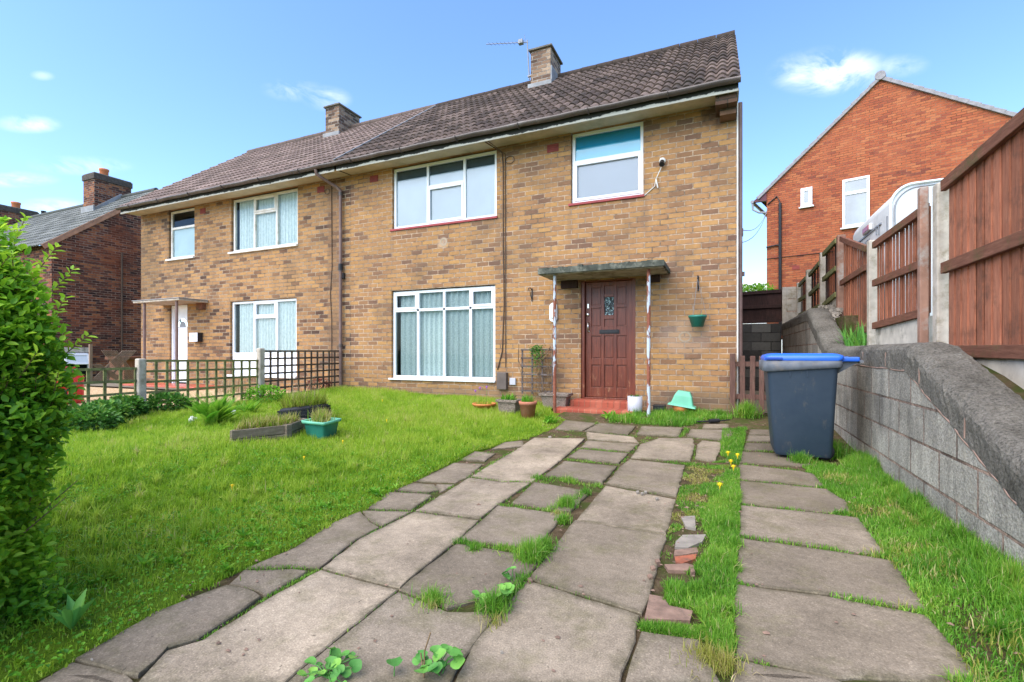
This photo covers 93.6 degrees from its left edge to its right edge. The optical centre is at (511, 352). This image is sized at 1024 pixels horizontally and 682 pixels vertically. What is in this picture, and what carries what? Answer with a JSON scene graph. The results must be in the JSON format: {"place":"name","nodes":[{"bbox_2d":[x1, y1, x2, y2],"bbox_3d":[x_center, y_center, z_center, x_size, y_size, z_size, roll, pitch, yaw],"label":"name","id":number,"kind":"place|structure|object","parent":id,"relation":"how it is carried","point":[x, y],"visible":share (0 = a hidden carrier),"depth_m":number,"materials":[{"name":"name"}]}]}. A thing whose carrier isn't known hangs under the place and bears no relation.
{"place":"outdoors","nodes":[
{"label":"outdoors","id":0,"kind":"place"},
{"bbox_2d":[0,168,158,381],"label":"brick house","id":1,"kind":"structure","parent":0,"point":[96,235],"depth_m":18.66,"materials":[{"name":"brown brick"}]},
{"bbox_2d":[64,353,88,374],"bbox_3d":[-15.938,0.410,17.616,0.294,0.820,0.859,0,0,24],"label":"window","id":2,"kind":"structure","parent":1,"relation":"in","point":[82,359],"depth_m":17.72,"materials":[{"name":"plastic"}]},
{"bbox_2d":[84,383,185,388],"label":"neighbour path","id":3,"kind":"structure","parent":0,"point":[112,384],"depth_m":12.81,"materials":[{"name":"grey concrete"}]},
{"bbox_2d":[77,385,293,409],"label":"gravel yard","id":4,"kind":"structure","parent":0,"point":[97,389],"depth_m":11.32,"materials":[{"name":"beige gravel"}]},
{"bbox_2d":[57,366,83,403],"bbox_3d":[-8.203,0.493,8.584,0.880,0.936,0.503,0,0,0],"label":"mobility scooter","id":5,"kind":"object","parent":4,"relation":"on","point":[79,391],"visible":0.04,"depth_m":8.68,"materials":[{"name":"red plastic"}]},
{"bbox_2d":[214,371,253,393],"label":"dry stems","id":6,"kind":"object","parent":4,"relation":"on","point":[237,390],"visible":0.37,"depth_m":10.12,"materials":[{"name":"beige plant"}]},
{"bbox_2d":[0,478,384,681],"bbox_3d":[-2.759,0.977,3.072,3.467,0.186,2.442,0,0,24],"label":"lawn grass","id":7,"kind":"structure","parent":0,"point":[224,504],"depth_m":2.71,"materials":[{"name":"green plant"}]},
{"bbox_2d":[0,384,564,681],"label":"lawn","id":8,"kind":"structure","parent":0,"point":[49,632],"depth_m":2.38,"materials":[{"name":"green plant"}]},
{"bbox_2d":[0,212,97,630],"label":"hedge","id":9,"kind":"object","parent":8,"relation":"on","point":[34,400],"visible":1,"depth_m":1.85,"materials":[{"name":"green plant"}]},
{"bbox_2d":[48,588,96,629],"bbox_3d":[-1.679,0.997,1.841,0.156,0.122,0.132,0,0,24],"label":"dock plant","id":10,"kind":"object","parent":8,"relation":"on","point":[70,615],"visible":1,"depth_m":1.83,"materials":[{"name":"green plant"}]},
{"bbox_2d":[61,403,125,432],"bbox_3d":[-5.018,0.787,5.678,0.899,0.397,0.756,0,0,24],"label":"leafy plant","id":11,"kind":"object","parent":8,"relation":"on","point":[111,417],"visible":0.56,"depth_m":5.57,"materials":[{"name":"green plant"}]},
{"bbox_2d":[72,397,137,423],"bbox_3d":[-5.354,0.785,6.268,0.892,0.408,0.728,0,0,24],"label":"leafy plant","id":12,"kind":"object","parent":8,"relation":"on","point":[116,404],"visible":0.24,"depth_m":6.25,"materials":[{"name":"green plant"}]},
{"bbox_2d":[107,393,149,416],"bbox_3d":[-5.423,0.780,6.729,0.702,0.420,0.593,0,0,24],"label":"leafy plant","id":13,"kind":"object","parent":8,"relation":"on","point":[139,403],"visible":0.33,"depth_m":6.69,"materials":[{"name":"green plant"}]},
{"bbox_2d":[146,391,192,411],"bbox_3d":[-5.265,0.780,7.312,0.816,0.394,0.691,0,0,24],"label":"leafy plant","id":14,"kind":"object","parent":8,"relation":"on","point":[179,397],"visible":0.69,"depth_m":7.18,"materials":[{"name":"green plant"}]},
{"bbox_2d":[59,348,338,407],"bbox_3d":[-5.035,0.491,7.976,0.110,1.157,6.174,0,0,24],"label":"trellis fence","id":15,"kind":"object","parent":8,"relation":"on","point":[140,372],"visible":0.62,"depth_m":8.12,"materials":[{"name":"wood"}]},
{"bbox_2d":[184,386,248,423],"bbox_3d":[-3.824,0.657,6.166,0.759,0.499,1.004,0,0,-35],"label":"fern","id":16,"kind":"object","parent":8,"relation":"on","point":[217,410],"visible":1,"depth_m":6.14,"materials":[{"name":"green plant"}]},
{"bbox_2d":[42,429,398,599],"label":"lawn weeds","id":17,"kind":"object","parent":8,"relation":"on","point":[69,587],"visible":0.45,"depth_m":2.76,"materials":[{"name":"green plant"}]},
{"bbox_2d":[0,433,490,681],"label":"lawn clover","id":18,"kind":"object","parent":8,"relation":"on","point":[17,673],"visible":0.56,"depth_m":2.65,"materials":[{"name":"green plant"}]},
{"bbox_2d":[234,397,261,412],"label":"fern","id":19,"kind":"object","parent":8,"relation":"on","point":[246,407],"visible":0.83,"depth_m":7.22,"materials":[{"name":"green plant"}]},
{"bbox_2d":[241,383,285,402],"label":"leafy plant","id":20,"kind":"object","parent":8,"relation":"on","point":[263,388],"visible":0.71,"depth_m":8.46,"materials":[{"name":"green plant"}]},
{"bbox_2d":[230,410,306,443],"bbox_3d":[-2.698,0.858,5.395,0.478,0.394,0.967,0,0,42],"label":"wooden planter","id":21,"kind":"object","parent":8,"relation":"on","point":[273,426],"visible":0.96,"depth_m":5.27,"materials":[{"name":"grey wood"}]},
{"bbox_2d":[275,375,331,418],"bbox_3d":[-2.842,0.608,6.697,0.795,0.706,0.822,0,0,24],"label":"tyre planter","id":22,"kind":"object","parent":8,"relation":"on","point":[303,403],"visible":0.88,"depth_m":6.49,"materials":[{"name":"rubber"}]},
{"bbox_2d":[306,378,330,389],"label":"shrub","id":23,"kind":"object","parent":8,"relation":"on","point":[320,381],"visible":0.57,"depth_m":10.34,"materials":[{"name":"red plant"}]},
{"bbox_2d":[301,405,340,438],"bbox_3d":[-2.230,0.795,5.619,0.494,0.366,0.422,0,0,24],"label":"green trough","id":24,"kind":"object","parent":8,"relation":"on","point":[321,423],"visible":0.99,"depth_m":5.51,"materials":[{"name":"plastic"}]},
{"bbox_2d":[472,396,495,409],"bbox_3d":[-0.474,0.846,8.115,0.467,0.242,0.408,0,0,24],"label":"plant bowl","id":25,"kind":"object","parent":8,"relation":"on","point":[483,404],"visible":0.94,"depth_m":7.99,"materials":[{"name":"orange plastic"}]},
{"bbox_2d":[496,387,521,412],"bbox_3d":[-0.042,0.719,7.774,0.370,0.538,0.304,0,0,24],"label":"stone trough","id":26,"kind":"object","parent":8,"relation":"on","point":[508,403],"visible":0.94,"depth_m":7.68,"materials":[{"name":"grey stone"}]},
{"bbox_2d":[519,393,536,418],"bbox_3d":[0.246,0.810,7.403,0.285,0.392,0.283,0,0,24],"label":"terracotta pot","id":27,"kind":"object","parent":8,"relation":"on","point":[527,404],"visible":0.97,"depth_m":7.31,"materials":[{"name":"orange ceramic"}]},
{"bbox_2d":[539,392,572,408],"bbox_3d":[0.765,0.830,8.379,0.537,0.260,0.325,0,0,24],"label":"stone trough","id":28,"kind":"object","parent":8,"relation":"on","point":[563,399],"visible":0.86,"depth_m":8.28,"materials":[{"name":"beige stone"}]},
{"bbox_2d":[40,420,973,681],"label":"driveway","id":29,"kind":"structure","parent":0,"point":[806,639],"depth_m":2.13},
{"bbox_2d":[297,646,361,681],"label":"broadleaf weed","id":30,"kind":"object","parent":29,"relation":"on","point":[335,665],"visible":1,"depth_m":1.60,"materials":[{"name":"green plant"}]},
{"bbox_2d":[386,657,402,675],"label":"broadleaf weed","id":31,"kind":"object","parent":29,"relation":"on","point":[397,661],"visible":1,"depth_m":1.60,"materials":[{"name":"green plant"}]},
{"bbox_2d":[420,632,430,677],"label":"dead stalk","id":32,"kind":"object","parent":29,"relation":"on","point":[424,653],"visible":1,"depth_m":1.59,"materials":[{"name":"beige plant"}]},
{"bbox_2d":[412,644,464,675],"bbox_3d":[-0.247,1.035,1.609,0.182,0.074,0.136,0,0,-29],"label":"broadleaf weed","id":33,"kind":"object","parent":29,"relation":"on","point":[437,665],"visible":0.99,"depth_m":1.61,"materials":[{"name":"green plant"}]},
{"bbox_2d":[502,566,516,579],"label":"broadleaf weed","id":34,"kind":"object","parent":29,"relation":"on","point":[507,576],"visible":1,"depth_m":2.26,"materials":[{"name":"green plant"}]},
{"bbox_2d":[111,412,1021,681],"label":"debris","id":35,"kind":"object","parent":29,"relation":"on","point":[558,637],"visible":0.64,"depth_m":2.63,"materials":[{"name":"brown stone"}]},
{"bbox_2d":[655,559,660,566],"bbox_3d":[0.744,1.069,2.452,0.025,0.029,0.044,0,0,0],"label":"pebble","id":36,"kind":"object","parent":29,"relation":"on","point":[657,562],"visible":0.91,"depth_m":2.44,"materials":[{"name":"brown stone"}]},
{"bbox_2d":[0,0,1023,281],"label":"sky","id":37,"kind":"structure","parent":0,"point":[158,94],"materials":[{"name":"blue"}]},
{"bbox_2d":[36,398,1023,681],"bbox_3d":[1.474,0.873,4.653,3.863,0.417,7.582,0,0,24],"label":"joint grass","id":38,"kind":"structure","parent":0,"point":[986,571],"depth_m":2.47,"materials":[{"name":"green plant"}]},
{"bbox_2d":[472,582,514,603],"bbox_3d":[-0.057,1.029,2.052,0.186,0.087,0.185,0,0,-41],"label":"broadleaf weed","id":39,"kind":"object","parent":38,"relation":"on","point":[508,586],"visible":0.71,"depth_m":2.08,"materials":[{"name":"green plant"}]},
{"bbox_2d":[542,414,559,422],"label":"leafy weed","id":40,"kind":"object","parent":38,"relation":"on","point":[549,418],"visible":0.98,"depth_m":6.99,"materials":[{"name":"green plant"}]},
{"bbox_2d":[600,410,618,418],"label":"leafy weed","id":41,"kind":"object","parent":38,"relation":"on","point":[607,414],"visible":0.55,"depth_m":7.21,"materials":[{"name":"green plant"}]},
{"bbox_2d":[652,404,665,410],"bbox_3d":[2.373,0.902,7.737,0.200,0.135,0.190,0,0,24],"label":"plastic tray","id":42,"kind":"object","parent":38,"relation":"on","point":[661,406],"visible":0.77,"depth_m":7.67,"materials":[{"name":"grey plastic"}]},
{"bbox_2d":[644,594,692,623],"bbox_3d":[0.649,1.074,1.992,0.183,0.020,0.211,0,0,24],"label":"stone fragment","id":43,"kind":"object","parent":38,"relation":"on","point":[659,608],"visible":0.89,"depth_m":1.97,"materials":[{"name":"pink stone"}]},
{"bbox_2d":[664,563,693,573],"bbox_3d":[0.845,1.075,2.396,0.159,0.018,0.082,0,0,-5],"label":"stone fragment","id":44,"kind":"object","parent":38,"relation":"on","point":[681,568],"visible":0.85,"depth_m":2.39,"materials":[{"name":"stone"}]},
{"bbox_2d":[668,390,696,412],"bbox_3d":[2.664,0.768,7.537,0.416,0.364,0.280,0,0,24],"label":"plastic container","id":45,"kind":"object","parent":38,"relation":"on","point":[683,400],"visible":0.79,"depth_m":7.45,"materials":[{"name":"teal plastic"}]},
{"bbox_2d":[675,554,696,563],"bbox_3d":[0.904,1.075,2.509,0.179,0.018,0.073,0,0,-32],"label":"brick fragment","id":46,"kind":"object","parent":38,"relation":"on","point":[688,559],"visible":0.85,"depth_m":2.49,"materials":[{"name":"red brick"}]},
{"bbox_2d":[674,547,697,557],"bbox_3d":[0.937,1.075,2.587,0.179,0.018,0.064,0,0,-16],"label":"stone fragment","id":47,"kind":"object","parent":38,"relation":"on","point":[686,551],"visible":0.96,"depth_m":2.58,"materials":[{"name":"stone"}]},
{"bbox_2d":[681,516,695,530],"bbox_3d":[1.119,1.075,3.057,0.087,0.018,0.245,0,0,20],"label":"stone fragment","id":48,"kind":"object","parent":38,"relation":"on","point":[688,522],"visible":0.95,"depth_m":3.02,"materials":[{"name":"grey stone"}]},
{"bbox_2d":[675,534,705,549],"bbox_3d":[1.016,1.075,2.741,0.120,0.018,0.291,0,0,37],"label":"stone fragment","id":49,"kind":"object","parent":38,"relation":"on","point":[694,540],"visible":0.97,"depth_m":2.72,"materials":[{"name":"grey stone"}]},
{"bbox_2d":[690,568,694,576],"bbox_3d":[0.879,1.069,2.346,0.023,0.029,0.044,0,0,9],"label":"pebble","id":50,"kind":"object","parent":38,"relation":"on","point":[692,571],"visible":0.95,"depth_m":2.33,"materials":[{"name":"brown stone"}]},
{"bbox_2d":[696,418,729,422],"bbox_3d":[2.826,0.949,6.718,0.479,0.064,0.087,0,0,-2],"label":"hand tool","id":51,"kind":"object","parent":38,"relation":"on","point":[718,420],"visible":1,"depth_m":6.69,"materials":[{"name":"black plastic"}]},
{"bbox_2d":[730,353,765,414],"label":"picket gate","id":52,"kind":"structure","parent":38,"relation":"on","point":[752,364],"depth_m":7.35,"materials":[{"name":"brown wood"}]},
{"bbox_2d":[759,353,863,459],"bbox_3d":[3.076,0.535,5.015,0.861,1.060,0.667,0,0,24],"label":"wheelie bin","id":53,"kind":"object","parent":38,"relation":"on","point":[800,389],"visible":0.99,"depth_m":4.79,"materials":[{"name":"plastic"}]},
{"bbox_2d":[745,391,766,412],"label":"side path","id":54,"kind":"structure","parent":0,"point":[757,402],"depth_m":9.39,"materials":[{"name":"grey concrete"}]},
{"bbox_2d":[743,282,775,291],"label":"garden bush","id":55,"kind":"object","parent":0,"point":[760,286],"visible":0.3,"depth_m":15.21,"materials":[{"name":"green plant"}]},
{"bbox_2d":[835,315,857,337],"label":"backfill","id":56,"kind":"structure","parent":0,"point":[847,322],"depth_m":7.08,"materials":[{"name":"soil"}]},
{"bbox_2d":[818,304,854,341],"bbox_3d":[5.317,-0.440,7.896,0.242,0.871,2.671,0,0,24],"label":"rubble","id":57,"kind":"object","parent":56,"relation":"on","point":[835,312],"visible":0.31,"depth_m":7.93,"materials":[{"name":"white stone"}]},
{"bbox_2d":[836,320,866,345],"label":"strap leaf plant","id":58,"kind":"object","parent":56,"relation":"on","point":[860,339],"visible":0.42,"depth_m":6.61,"materials":[{"name":"green plant"}]},
{"bbox_2d":[980,364,1023,399],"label":"bank edge","id":59,"kind":"object","parent":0,"point":[1013,386],"visible":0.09,"depth_m":3.39,"materials":[{"name":"plant"}]},
{"bbox_2d":[797,108,1023,388],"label":"side fence","id":60,"kind":"object","parent":59,"relation":"on","point":[978,255],"visible":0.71,"depth_m":4.23,"materials":[{"name":"brown wood"}]},
{"label":"ground","id":61,"kind":"structure","parent":0,"visible":0},
{"bbox_2d":[89,344,136,380],"bbox_3d":[-13.401,0.345,16.246,0.062,1.250,1.460,0,0,24],"label":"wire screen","id":62,"kind":"object","parent":61,"relation":"on","point":[115,360],"visible":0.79,"depth_m":16.18,"materials":[{"name":"brown metal"}]},
{"bbox_2d":[105,356,140,379],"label":"garden bench","id":63,"kind":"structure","parent":61,"relation":"on","point":[130,361],"depth_m":17.11,"materials":[{"name":"brown wood"}]},
{"bbox_2d":[115,102,435,391],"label":"semi detached house","id":64,"kind":"structure","parent":61,"relation":"on","point":[240,257],"depth_m":12.15,"materials":[{"name":"beige brick"}]},
{"bbox_2d":[165,207,194,260],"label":"window","id":65,"kind":"structure","parent":64,"relation":"in","point":[182,221],"depth_m":13.19,"materials":[{"name":"plastic"}]},
{"bbox_2d":[178,308,186,381],"bbox_3d":[-8.991,-0.215,13.168,0.680,2.030,0.048,0,0,24],"label":"front door","id":66,"kind":"structure","parent":64,"relation":"in","point":[182,312],"depth_m":13.16,"materials":[{"name":"white plastic"}]},
{"bbox_2d":[227,298,296,377],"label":"window","id":67,"kind":"structure","parent":64,"relation":"in","point":[266,324],"depth_m":11.84,"materials":[{"name":"plastic"}]},
{"bbox_2d":[228,188,297,254],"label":"window","id":68,"kind":"structure","parent":64,"relation":"in","point":[267,221],"depth_m":11.84,"materials":[{"name":"plastic"}]},
{"bbox_2d":[314,30,744,414],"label":"semi detached house","id":69,"kind":"structure","parent":61,"relation":"on","point":[585,224],"depth_m":8.72,"materials":[{"name":"beige brick"}]},
{"bbox_2d":[388,285,495,382],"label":"window","id":70,"kind":"structure","parent":69,"relation":"in","point":[443,334],"depth_m":9.77,"materials":[{"name":"plastic"}]},
{"bbox_2d":[390,150,497,231],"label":"window","id":71,"kind":"structure","parent":69,"relation":"in","point":[462,189],"depth_m":9.73,"materials":[{"name":"plastic"}]},
{"bbox_2d":[518,344,557,395],"bbox_3d":[0.457,0.307,8.654,0.749,0.935,0.199,0,0,24],"label":"wall trellis","id":72,"kind":"object","parent":69,"relation":"attached to","point":[537,349],"depth_m":8.67,"materials":[{"name":"brown wood"}]},
{"bbox_2d":[568,121,644,205],"bbox_3d":[1.634,-3.263,8.365,1.320,1.295,0.140,0,0,24],"label":"window","id":73,"kind":"structure","parent":69,"relation":"in","point":[607,163],"depth_m":8.39,"materials":[{"name":"plastic"}]},
{"bbox_2d":[586,280,631,397],"bbox_3d":[1.690,-0.235,8.404,0.822,2.022,0.095,0,0,24],"label":"front door","id":74,"kind":"structure","parent":69,"relation":"in","point":[608,304],"depth_m":8.41,"materials":[{"name":"brown wood"}]},
{"bbox_2d":[628,390,641,412],"bbox_3d":[1.947,0.676,7.614,0.228,0.527,0.228,0,0,1],"label":"pot","id":75,"kind":"object","parent":69,"relation":"on","point":[635,400],"visible":0.92,"depth_m":7.52,"materials":[{"name":"ceramic"}]},
{"bbox_2d":[688,279,706,326],"bbox_3d":[2.911,-0.785,7.548,0.275,0.752,0.275,0,0,24],"label":"hanging pot","id":76,"kind":"object","parent":69,"relation":"hanging from","point":[697,320],"visible":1,"depth_m":7.47,"materials":[{"name":"green plastic"}]},
{"bbox_2d":[743,208,767,242],"bbox_3d":[6.382,-3.456,12.425,0.014,3.407,10.917,0,0,30],"label":"phone line","id":77,"kind":"object","parent":69,"relation":"attached to","point":[756,227],"visible":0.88,"depth_m":11.67,"materials":[{"name":"plastic"}]},
{"bbox_2d":[743,284,764,291],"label":"garden bush","id":78,"kind":"object","parent":61,"relation":"on","point":[748,287],"visible":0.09,"depth_m":15.30,"materials":[{"name":"green plant"}]},
{"bbox_2d":[743,281,766,323],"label":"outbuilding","id":79,"kind":"structure","parent":61,"relation":"on","point":[751,283],"depth_m":33.30,"materials":[{"name":"white"}]},
{"bbox_2d":[743,308,1023,569],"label":"retaining wall","id":80,"kind":"structure","parent":61,"relation":"on","point":[941,424],"depth_m":3.32,"materials":[{"name":"concrete"}]},
{"bbox_2d":[743,287,796,323],"bbox_3d":[5.800,-1.026,12.338,2.680,1.192,0.120,0,0,24],"label":"back fence","id":81,"kind":"object","parent":80,"relation":"on","point":[772,306],"visible":0.51,"depth_m":12.02,"materials":[{"name":"brown wood"}]},
{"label":"bank","id":82,"kind":"structure","parent":0,"visible":0},
{"bbox_2d":[750,70,1016,322],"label":"brick house","id":83,"kind":"structure","parent":82,"relation":"on","point":[865,155],"depth_m":15.37,"materials":[{"name":"orange brick"}]},
{"bbox_2d":[799,187,813,208],"bbox_3d":[10.002,-5.276,16.342,0.442,0.679,0.089,0,0,40],"label":"window","id":84,"kind":"structure","parent":83,"relation":"in","point":[806,193],"depth_m":16.34,"materials":[{"name":"plastic"}]},
{"bbox_2d":[840,175,869,229],"bbox_3d":[11.051,-4.830,15.460,0.816,1.607,0.089,0,0,40],"label":"window","id":85,"kind":"structure","parent":83,"relation":"in","point":[855,191],"depth_m":15.48,"materials":[{"name":"plastic"}]},
{"bbox_2d":[853,178,942,318],"bbox_3d":[8.289,-1.334,6.477,5.822,2.108,2.220,0,0,24],"label":"caravan","id":86,"kind":"object","parent":82,"relation":"on","point":[899,205],"visible":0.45,"depth_m":6.63,"materials":[{"name":"white plastic"}]}
]}

